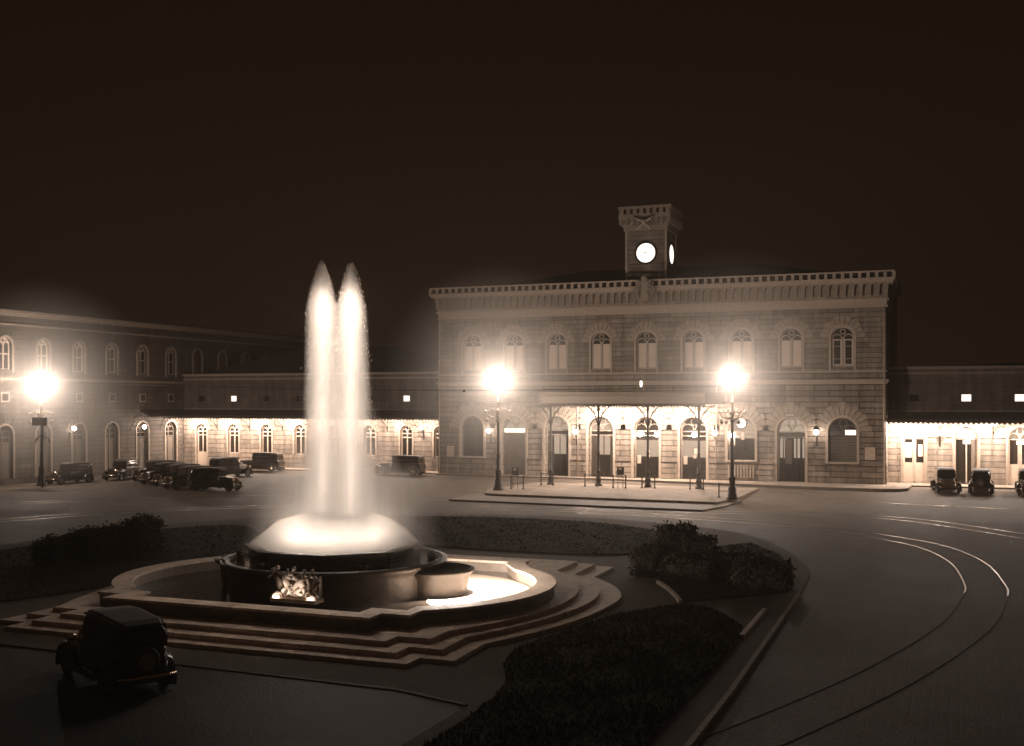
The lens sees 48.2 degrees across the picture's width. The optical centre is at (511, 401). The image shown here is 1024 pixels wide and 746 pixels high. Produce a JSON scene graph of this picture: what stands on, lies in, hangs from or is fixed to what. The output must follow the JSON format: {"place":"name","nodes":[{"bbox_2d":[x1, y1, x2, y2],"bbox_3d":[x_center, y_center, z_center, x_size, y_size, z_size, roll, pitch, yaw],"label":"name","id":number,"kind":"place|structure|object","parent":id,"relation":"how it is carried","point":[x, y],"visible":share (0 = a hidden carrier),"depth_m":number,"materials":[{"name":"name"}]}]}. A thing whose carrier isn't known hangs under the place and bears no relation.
{"place":"outdoors","nodes":[
{"label":"outdoors","id":0,"kind":"place"},
{"bbox_2d":[0,513,809,745],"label":"garden path","id":1,"kind":"structure","parent":0,"point":[474,681],"depth_m":31.89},
{"bbox_2d":[0,533,620,668],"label":"fountain","id":2,"kind":"object","parent":1,"relation":"on","point":[557,595],"visible":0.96,"depth_m":35.42,"materials":[{"name":"stone"}]},
{"bbox_2d":[215,557,224,584],"bbox_3d":[-9.732,5.665,38.203,0.100,0.970,0.464,0,0,21],"label":"water spout","id":3,"kind":"object","parent":2,"relation":"attached to","point":[223,570],"visible":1,"depth_m":38.33,"materials":[{"name":"black metal"}]},
{"bbox_2d":[134,569,531,611],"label":"water","id":4,"kind":"structure","parent":2,"relation":"in","point":[205,585],"depth_m":39.39,"materials":[{"name":"grey liquid"}]},
{"bbox_2d":[427,574,529,605],"bbox_3d":[-1.053,6.485,39.429,3.450,0.050,7.272,0,0,0],"label":"foam","id":5,"kind":"object","parent":4,"relation":"on","point":[483,587],"visible":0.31,"depth_m":39.27,"materials":[{"name":"liquid"}]},
{"bbox_2d":[230,548,437,571],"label":"water","id":6,"kind":"structure","parent":2,"relation":"in","point":[246,561],"depth_m":39.41,"materials":[{"name":"grey liquid"}]},
{"bbox_2d":[231,263,437,568],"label":"water drops","id":7,"kind":"object","parent":2,"relation":"in","point":[336,419],"visible":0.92,"depth_m":39.45,"materials":[{"name":"beige"}]},
{"bbox_2d":[0,436,1023,745],"bbox_3d":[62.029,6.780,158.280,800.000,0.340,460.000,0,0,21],"label":"ground","id":8,"kind":"structure","parent":0,"point":[864,602],"depth_m":45.91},
{"bbox_2d":[32,417,49,487],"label":"sign board","id":9,"kind":"object","parent":8,"relation":"on","point":[39,421],"visible":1,"depth_m":92.23,"materials":[{"name":"metal"}]},
{"bbox_2d":[28,382,54,485],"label":"street lamp","id":10,"kind":"object","parent":8,"relation":"on","point":[41,386],"visible":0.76,"depth_m":93.87,"materials":[{"name":"black"}]},
{"bbox_2d":[45,462,95,484],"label":"parked car","id":11,"kind":"object","parent":8,"relation":"on","point":[74,471],"visible":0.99,"depth_m":96.59,"materials":[{"name":"black paint"}]},
{"bbox_2d":[101,459,139,480],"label":"parked car","id":12,"kind":"object","parent":8,"relation":"on","point":[121,469],"visible":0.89,"depth_m":100.56,"materials":[{"name":"black paint"}]},
{"bbox_2d":[0,525,261,601],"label":"flower bed","id":13,"kind":"object","parent":8,"relation":"on","point":[85,582],"visible":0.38,"depth_m":48.02,"materials":[{"name":"plant"}]},
{"bbox_2d":[27,512,167,563],"bbox_3d":[-17.953,5.925,49.585,4.372,2.224,4.575,0,0,21],"label":"hedge","id":14,"kind":"object","parent":13,"relation":"on","point":[136,538],"visible":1,"depth_m":49.11,"materials":[{"name":"black"}]},
{"bbox_2d":[128,460,177,480],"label":"parked car","id":15,"kind":"object","parent":8,"relation":"on","point":[150,466],"visible":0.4,"depth_m":98.74,"materials":[{"name":"black paint"}]},
{"bbox_2d":[136,462,184,484],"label":"parked car","id":16,"kind":"object","parent":8,"relation":"on","point":[146,477],"visible":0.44,"depth_m":95.83,"materials":[{"name":"black paint"}]},
{"bbox_2d":[149,463,199,485],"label":"parked car","id":17,"kind":"object","parent":8,"relation":"on","point":[157,479],"visible":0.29,"depth_m":93.41,"materials":[{"name":"black paint"}]},
{"bbox_2d":[0,307,350,485],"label":"side building","id":18,"kind":"structure","parent":8,"relation":"on","point":[58,354],"depth_m":105.44,"materials":[{"name":"stone"}]},
{"bbox_2d":[0,338,8,369],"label":"window","id":19,"kind":"structure","parent":18,"relation":"in","point":[4,344],"depth_m":95.24,"materials":[{"name":"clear glass"}]},
{"bbox_2d":[0,426,9,478],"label":"door","id":20,"kind":"structure","parent":18,"relation":"in","point":[4,432],"depth_m":95.35,"materials":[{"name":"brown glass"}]},
{"bbox_2d":[1,392,9,401],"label":"mezzanine window","id":21,"kind":"structure","parent":18,"relation":"in","point":[5,396],"depth_m":94.86,"materials":[{"name":"glass"}]},
{"bbox_2d":[37,426,47,475],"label":"door","id":22,"kind":"structure","parent":18,"relation":"in","point":[45,441],"depth_m":99.43,"materials":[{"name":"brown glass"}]},
{"bbox_2d":[39,340,46,370],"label":"window","id":23,"kind":"structure","parent":18,"relation":"in","point":[42,345],"depth_m":99.17,"materials":[{"name":"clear glass"}]},
{"bbox_2d":[40,393,47,401],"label":"mezzanine window","id":24,"kind":"structure","parent":18,"relation":"in","point":[44,395],"depth_m":98.88,"materials":[{"name":"glass"}]},
{"bbox_2d":[73,424,82,461],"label":"door","id":25,"kind":"structure","parent":18,"relation":"in","point":[78,433],"depth_m":103.26,"materials":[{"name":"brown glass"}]},
{"bbox_2d":[75,343,81,371],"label":"window","id":26,"kind":"structure","parent":18,"relation":"in","point":[78,348],"depth_m":103.23,"materials":[{"name":"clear glass"}]},
{"bbox_2d":[75,393,82,401],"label":"mezzanine window","id":27,"kind":"structure","parent":18,"relation":"in","point":[78,396],"depth_m":102.77,"materials":[{"name":"glass"}]},
{"bbox_2d":[106,423,114,469],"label":"door","id":28,"kind":"structure","parent":18,"relation":"in","point":[110,431],"depth_m":107.21,"materials":[{"name":"brown wood"}]},
{"bbox_2d":[108,345,114,372],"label":"window","id":29,"kind":"structure","parent":18,"relation":"in","point":[111,351],"depth_m":107.23,"materials":[{"name":"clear glass"}]},
{"bbox_2d":[109,393,115,401],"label":"mezzanine window","id":30,"kind":"structure","parent":18,"relation":"in","point":[112,396],"depth_m":106.82,"materials":[{"name":"glass"}]},
{"bbox_2d":[137,422,145,467],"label":"door","id":31,"kind":"structure","parent":18,"relation":"in","point":[141,442],"depth_m":111.26,"materials":[{"name":"brown wood"}]},
{"bbox_2d":[139,347,144,373],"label":"window","id":32,"kind":"structure","parent":18,"relation":"in","point":[141,351],"depth_m":111.15,"materials":[{"name":"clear glass"}]},
{"bbox_2d":[167,349,172,374],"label":"window","id":33,"kind":"structure","parent":18,"relation":"in","point":[170,354],"depth_m":115.10,"materials":[{"name":"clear glass"}]},
{"bbox_2d":[166,422,173,459],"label":"door","id":34,"kind":"structure","parent":18,"relation":"in","point":[169,428],"depth_m":115.24,"materials":[{"name":"brown wood"}]},
{"bbox_2d":[73,383,723,391],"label":"tram wire","id":35,"kind":"object","parent":18,"relation":"attached to","point":[414,390],"visible":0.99,"depth_m":78.52,"materials":[{"name":"metal"}]},
{"bbox_2d":[159,465,211,489],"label":"parked car","id":36,"kind":"object","parent":8,"relation":"on","point":[175,482],"visible":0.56,"depth_m":90.48,"materials":[{"name":"black paint"}]},
{"bbox_2d":[186,467,245,491],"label":"parked car","id":37,"kind":"object","parent":8,"relation":"on","point":[204,478],"visible":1,"depth_m":88.66,"materials":[{"name":"black paint"}]},
{"bbox_2d":[209,457,253,475],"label":"parked car","id":38,"kind":"object","parent":8,"relation":"on","point":[231,465],"visible":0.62,"depth_m":101.83,"materials":[{"name":"black paint"}]},
{"bbox_2d":[0,645,464,745],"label":"pavement","id":39,"kind":"structure","parent":8,"relation":"on","point":[45,700],"depth_m":25.50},
{"bbox_2d":[55,605,176,695],"bbox_3d":[-9.880,6.046,28.457,1.720,1.800,4.530,0,0,-39],"label":"parked car","id":40,"kind":"object","parent":39,"relation":"on","point":[112,648],"visible":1,"depth_m":27.16,"materials":[{"name":"black paint"}]},
{"bbox_2d":[0,643,467,705],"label":"kerb","id":41,"kind":"structure","parent":8,"relation":"on","point":[310,679],"depth_m":28.38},
{"bbox_2d":[239,452,285,471],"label":"parked car","id":42,"kind":"object","parent":8,"relation":"on","point":[271,461],"visible":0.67,"depth_m":107.75,"materials":[{"name":"grey paint"}]},
{"bbox_2d":[169,347,438,470],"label":"station wing","id":43,"kind":"structure","parent":8,"relation":"on","point":[247,419],"depth_m":111.75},
{"bbox_2d":[198,424,205,464],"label":"window","id":44,"kind":"structure","parent":43,"relation":"in","point":[201,429],"depth_m":116.26,"materials":[{"name":"glass"}]},
{"bbox_2d":[230,424,237,452],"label":"window","id":45,"kind":"structure","parent":43,"relation":"in","point":[233,429],"depth_m":114.85,"materials":[{"name":"clear glass"}]},
{"bbox_2d":[262,424,270,451],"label":"window","id":46,"kind":"structure","parent":43,"relation":"in","point":[266,431],"depth_m":113.51,"materials":[{"name":"clear glass"}]},
{"bbox_2d":[296,425,304,454],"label":"window","id":47,"kind":"structure","parent":43,"relation":"in","point":[300,434],"depth_m":112.02,"materials":[{"name":"clear glass"}]},
{"bbox_2d":[330,425,338,454],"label":"window","id":48,"kind":"structure","parent":43,"relation":"in","point":[335,432],"depth_m":110.69,"materials":[{"name":"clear glass"}]},
{"bbox_2d":[365,425,374,455],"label":"window","id":49,"kind":"structure","parent":43,"relation":"in","point":[371,435],"depth_m":109.22,"materials":[{"name":"clear glass"}]},
{"bbox_2d":[401,426,411,454],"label":"window","id":50,"kind":"structure","parent":43,"relation":"in","point":[406,433],"depth_m":107.86,"materials":[{"name":"clear glass"}]},
{"bbox_2d":[435,426,438,456],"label":"window","id":51,"kind":"structure","parent":43,"relation":"in","point":[437,429],"depth_m":106.69,"materials":[{"name":"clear glass"}]},
{"bbox_2d":[371,455,427,475],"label":"parked car","id":52,"kind":"object","parent":8,"relation":"on","point":[413,465],"visible":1,"depth_m":102.23,"materials":[{"name":"grey paint"}]},
{"bbox_2d":[266,516,659,554],"bbox_3d":[-2.743,6.920,61.050,23.342,0.140,13.784,0,0,21],"label":"flower bed","id":53,"kind":"object","parent":8,"relation":"on","point":[515,542],"visible":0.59,"depth_m":59.74,"materials":[{"name":"plant"}]},
{"bbox_2d":[0,515,790,745],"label":"grass","id":54,"kind":"structure","parent":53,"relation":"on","point":[543,668],"depth_m":30.57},
{"bbox_2d":[5,506,966,592],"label":"tram rail","id":55,"kind":"object","parent":8,"relation":"on","point":[965,587],"visible":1,"depth_m":66.66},
{"bbox_2d":[8,507,967,592],"bbox_3d":[-7.624,6.957,60.482,56.362,0.026,28.931,0,0,10],"label":"rail groove","id":56,"kind":"object","parent":8,"relation":"on","point":[695,519],"visible":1,"depth_m":59.44,"materials":[{"name":"black"}]},
{"bbox_2d":[0,505,1010,595],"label":"rail groove","id":57,"kind":"object","parent":8,"relation":"on","point":[734,519],"visible":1,"depth_m":59.22,"materials":[{"name":"black"}]},
{"bbox_2d":[9,504,1008,595],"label":"tram rail","id":58,"kind":"object","parent":8,"relation":"on","point":[661,514],"visible":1,"depth_m":66.34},
{"bbox_2d":[6,497,1023,538],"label":"tram rail","id":59,"kind":"object","parent":8,"relation":"on","point":[536,507],"visible":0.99,"depth_m":74.74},
{"bbox_2d":[11,497,1021,538],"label":"rail groove","id":60,"kind":"object","parent":8,"relation":"on","point":[531,507],"visible":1,"depth_m":74.83,"materials":[{"name":"black"}]},
{"bbox_2d":[12,496,1022,533],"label":"tram rail","id":61,"kind":"object","parent":8,"relation":"on","point":[569,506],"visible":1,"depth_m":75.45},
{"bbox_2d":[16,496,1020,533],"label":"rail groove","id":62,"kind":"object","parent":8,"relation":"on","point":[587,507],"visible":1,"depth_m":74.83,"materials":[{"name":"black"}]},
{"bbox_2d":[425,604,741,745],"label":"flower bed","id":63,"kind":"object","parent":8,"relation":"on","point":[639,724],"visible":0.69,"depth_m":27.47,"materials":[{"name":"plant"}]},
{"bbox_2d":[449,492,741,511],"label":"island step","id":64,"kind":"object","parent":8,"relation":"on","point":[479,497],"visible":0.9,"depth_m":76.92,"materials":[{"name":"stone"}]},
{"bbox_2d":[485,482,758,504],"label":"island platform","id":65,"kind":"structure","parent":8,"relation":"on","point":[675,494],"depth_m":83.70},
{"bbox_2d":[485,376,511,489],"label":"street lamp","id":66,"kind":"object","parent":65,"relation":"on","point":[498,380],"visible":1,"depth_m":85.89,"materials":[{"name":"metal"}]},
{"bbox_2d":[535,392,723,488],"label":"canopy","id":67,"kind":"object","parent":65,"relation":"on","point":[647,400],"visible":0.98,"depth_m":89.25,"materials":[{"name":"metal"}]},
{"bbox_2d":[719,373,745,499],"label":"street lamp","id":68,"kind":"object","parent":65,"relation":"on","point":[732,488],"visible":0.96,"depth_m":77.87,"materials":[{"name":"black"}]},
{"bbox_2d":[734,414,746,428],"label":"hanging clock","id":69,"kind":"object","parent":68,"relation":"hanging from","point":[742,424],"visible":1,"depth_m":77.47,"materials":[{"name":"silver metal"}]},
{"bbox_2d":[288,476,1023,509],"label":"tram rail","id":70,"kind":"object","parent":8,"relation":"on","point":[742,487],"visible":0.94,"depth_m":87.21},
{"bbox_2d":[429,264,902,483],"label":"station building","id":71,"kind":"structure","parent":8,"relation":"on","point":[812,350],"depth_m":95.74,"materials":[{"name":"stone"}]},
{"bbox_2d":[446,445,454,456],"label":"poster","id":72,"kind":"object","parent":71,"relation":"attached to","point":[450,450],"visible":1,"depth_m":103.07,"materials":[{"name":"paper"}]},
{"bbox_2d":[464,335,480,370],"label":"window","id":73,"kind":"structure","parent":71,"relation":"in","point":[472,346],"depth_m":102.60,"materials":[{"name":"glass"}]},
{"bbox_2d":[463,416,482,455],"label":"window","id":74,"kind":"structure","parent":71,"relation":"in","point":[473,426],"depth_m":102.97,"materials":[{"name":"glass"}]},
{"bbox_2d":[506,334,522,369],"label":"window","id":75,"kind":"structure","parent":71,"relation":"in","point":[514,343],"depth_m":101.13,"materials":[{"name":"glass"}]},
{"bbox_2d":[504,416,524,474],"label":"door","id":76,"kind":"structure","parent":71,"relation":"in","point":[514,440],"depth_m":101.43,"materials":[{"name":"beige"}]},
{"bbox_2d":[548,333,565,369],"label":"window","id":77,"kind":"structure","parent":71,"relation":"in","point":[557,342],"depth_m":99.71,"materials":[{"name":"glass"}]},
{"bbox_2d":[547,416,567,475],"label":"door","id":78,"kind":"structure","parent":71,"relation":"in","point":[559,425],"depth_m":100.05,"materials":[{"name":"wood"}]},
{"bbox_2d":[592,332,609,368],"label":"window","id":79,"kind":"structure","parent":71,"relation":"in","point":[601,341],"depth_m":98.25,"materials":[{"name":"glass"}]},
{"bbox_2d":[590,417,612,476],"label":"door","id":80,"kind":"structure","parent":71,"relation":"in","point":[606,429],"depth_m":98.57,"materials":[{"name":"wood"}]},
{"bbox_2d":[637,331,655,368],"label":"window","id":81,"kind":"structure","parent":71,"relation":"in","point":[646,341],"depth_m":96.76,"materials":[{"name":"wood"}]},
{"bbox_2d":[635,417,658,477],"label":"door","id":82,"kind":"structure","parent":71,"relation":"in","point":[640,442],"depth_m":97.16,"materials":[{"name":"wood"}]},
{"bbox_2d":[618,198,683,282],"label":"clock tower","id":83,"kind":"structure","parent":71,"relation":"on","point":[650,245],"depth_m":97.39,"materials":[{"name":"stone"}]},
{"bbox_2d":[683,330,702,367],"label":"window","id":84,"kind":"structure","parent":71,"relation":"in","point":[693,340],"depth_m":95.33,"materials":[{"name":"wood"}]},
{"bbox_2d":[681,417,705,478],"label":"door","id":85,"kind":"structure","parent":71,"relation":"in","point":[688,460],"depth_m":95.73,"materials":[{"name":"wood"}]},
{"bbox_2d":[731,329,751,367],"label":"window","id":86,"kind":"structure","parent":71,"relation":"in","point":[741,339],"depth_m":93.85,"materials":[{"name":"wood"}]},
{"bbox_2d":[729,417,754,459],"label":"window","id":87,"kind":"structure","parent":71,"relation":"in","point":[744,439],"depth_m":94.13,"materials":[{"name":"glass"}]},
{"bbox_2d":[780,328,801,366],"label":"window","id":88,"kind":"structure","parent":71,"relation":"in","point":[791,338],"depth_m":92.37,"materials":[{"name":"wood"}]},
{"bbox_2d":[778,418,804,481],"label":"door","id":89,"kind":"structure","parent":71,"relation":"in","point":[791,431],"depth_m":92.73,"materials":[{"name":"wood"}]},
{"bbox_2d":[831,327,853,366],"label":"window","id":90,"kind":"structure","parent":71,"relation":"in","point":[842,339],"depth_m":90.92,"materials":[{"name":"wood"}]},
{"bbox_2d":[829,418,856,461],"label":"window","id":91,"kind":"structure","parent":71,"relation":"in","point":[842,431],"depth_m":91.21,"materials":[{"name":"grey glass"}]},
{"bbox_2d":[864,446,875,460],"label":"poster","id":92,"kind":"object","parent":71,"relation":"attached to","point":[869,453],"visible":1,"depth_m":89.88,"materials":[{"name":"paper"}]},
{"bbox_2d":[656,580,681,603],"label":"kerb","id":93,"kind":"structure","parent":8,"relation":"on","point":[673,593],"depth_m":41.21,"materials":[{"name":"stone"}]},
{"bbox_2d":[406,477,1017,509],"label":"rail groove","id":94,"kind":"object","parent":8,"relation":"on","point":[717,486],"visible":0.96,"depth_m":87.29,"materials":[{"name":"black"}]},
{"bbox_2d":[659,542,781,601],"bbox_3d":[8.726,6.920,47.509,5.266,0.140,16.906,0,0,9],"label":"flower bed","id":95,"kind":"object","parent":8,"relation":"on","point":[725,595],"visible":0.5,"depth_m":41.64,"materials":[{"name":"plant"}]},
{"bbox_2d":[628,520,719,577],"bbox_3d":[6.547,5.920,45.688,3.421,2.259,3.200,0,0,21],"label":"hedge","id":96,"kind":"object","parent":95,"relation":"on","point":[681,538],"visible":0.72,"depth_m":45.44,"materials":[{"name":"black"}]},
{"bbox_2d":[656,545,796,592],"bbox_3d":[8.300,6.260,43.781,5.356,1.546,4.376,0,0,21],"label":"hedge","id":97,"kind":"object","parent":95,"relation":"on","point":[742,570],"visible":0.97,"depth_m":43.05,"materials":[{"name":"black"}]},
{"bbox_2d":[435,474,1014,491],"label":"kerb","id":98,"kind":"structure","parent":8,"relation":"on","point":[827,488],"depth_m":88.72,"materials":[{"name":"stone"}]},
{"bbox_2d":[684,594,799,745],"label":"kerb","id":99,"kind":"structure","parent":8,"relation":"on","point":[695,737],"depth_m":27.93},
{"bbox_2d":[739,608,766,637],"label":"kerb","id":100,"kind":"structure","parent":8,"relation":"on","point":[752,623],"depth_m":35.27,"materials":[{"name":"stone"}]},
{"bbox_2d":[703,593,964,737],"bbox_3d":[10.030,6.954,31.654,1.055,0.032,23.200,0,0,35],"label":"tram rail","id":101,"kind":"object","parent":8,"relation":"on","point":[855,673],"visible":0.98,"depth_m":28.43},
{"bbox_2d":[776,596,1007,745],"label":"tram rail","id":102,"kind":"object","parent":8,"relation":"on","point":[906,685],"visible":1,"depth_m":27.73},
{"bbox_2d":[930,467,961,492],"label":"parked car","id":103,"kind":"object","parent":8,"relation":"on","point":[944,478],"visible":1,"depth_m":83.77,"materials":[{"name":"black paint"}]},
{"bbox_2d":[886,362,1023,484],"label":"station wing","id":104,"kind":"structure","parent":8,"relation":"on","point":[974,413],"depth_m":89.96,"materials":[{"name":"plaster"},{"name":"stone"},{"name":"dark glass"}]},
{"bbox_2d":[903,427,924,482],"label":"door","id":105,"kind":"structure","parent":104,"relation":"in","point":[913,437],"depth_m":91.36,"materials":[{"name":"beige"}]},
{"bbox_2d":[955,427,977,483],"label":"door","id":106,"kind":"structure","parent":104,"relation":"in","point":[966,438],"depth_m":89.99,"materials":[{"name":"beige"}]},
{"bbox_2d":[962,394,970,400],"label":"small window","id":107,"kind":"structure","parent":104,"relation":"in","point":[967,397],"depth_m":89.84,"materials":[{"name":"beige"}]},
{"bbox_2d":[1008,427,1023,484],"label":"door","id":108,"kind":"structure","parent":104,"relation":"in","point":[1016,436],"depth_m":88.68,"materials":[{"name":"grey"}]},
{"bbox_2d":[1015,394,1023,400],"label":"small window","id":109,"kind":"structure","parent":104,"relation":"in","point":[1018,397],"depth_m":88.45,"materials":[{"name":"beige"}]},
{"bbox_2d":[968,468,993,493],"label":"parked car","id":110,"kind":"object","parent":8,"relation":"on","point":[980,480],"visible":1,"depth_m":81.90,"materials":[{"name":"black paint"}]},
{"bbox_2d":[1015,468,1023,494],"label":"parked car","id":111,"kind":"object","parent":8,"relation":"on","point":[1019,485],"visible":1,"depth_m":82.09,"materials":[{"name":"black paint"}]},
{"bbox_2d":[0,0,1023,373],"label":"sky","id":112,"kind":"structure","parent":0,"point":[198,163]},
{"bbox_2d":[206,465,1014,488],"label":"pavement","id":113,"kind":"structure","parent":0,"point":[894,485],"depth_m":91.41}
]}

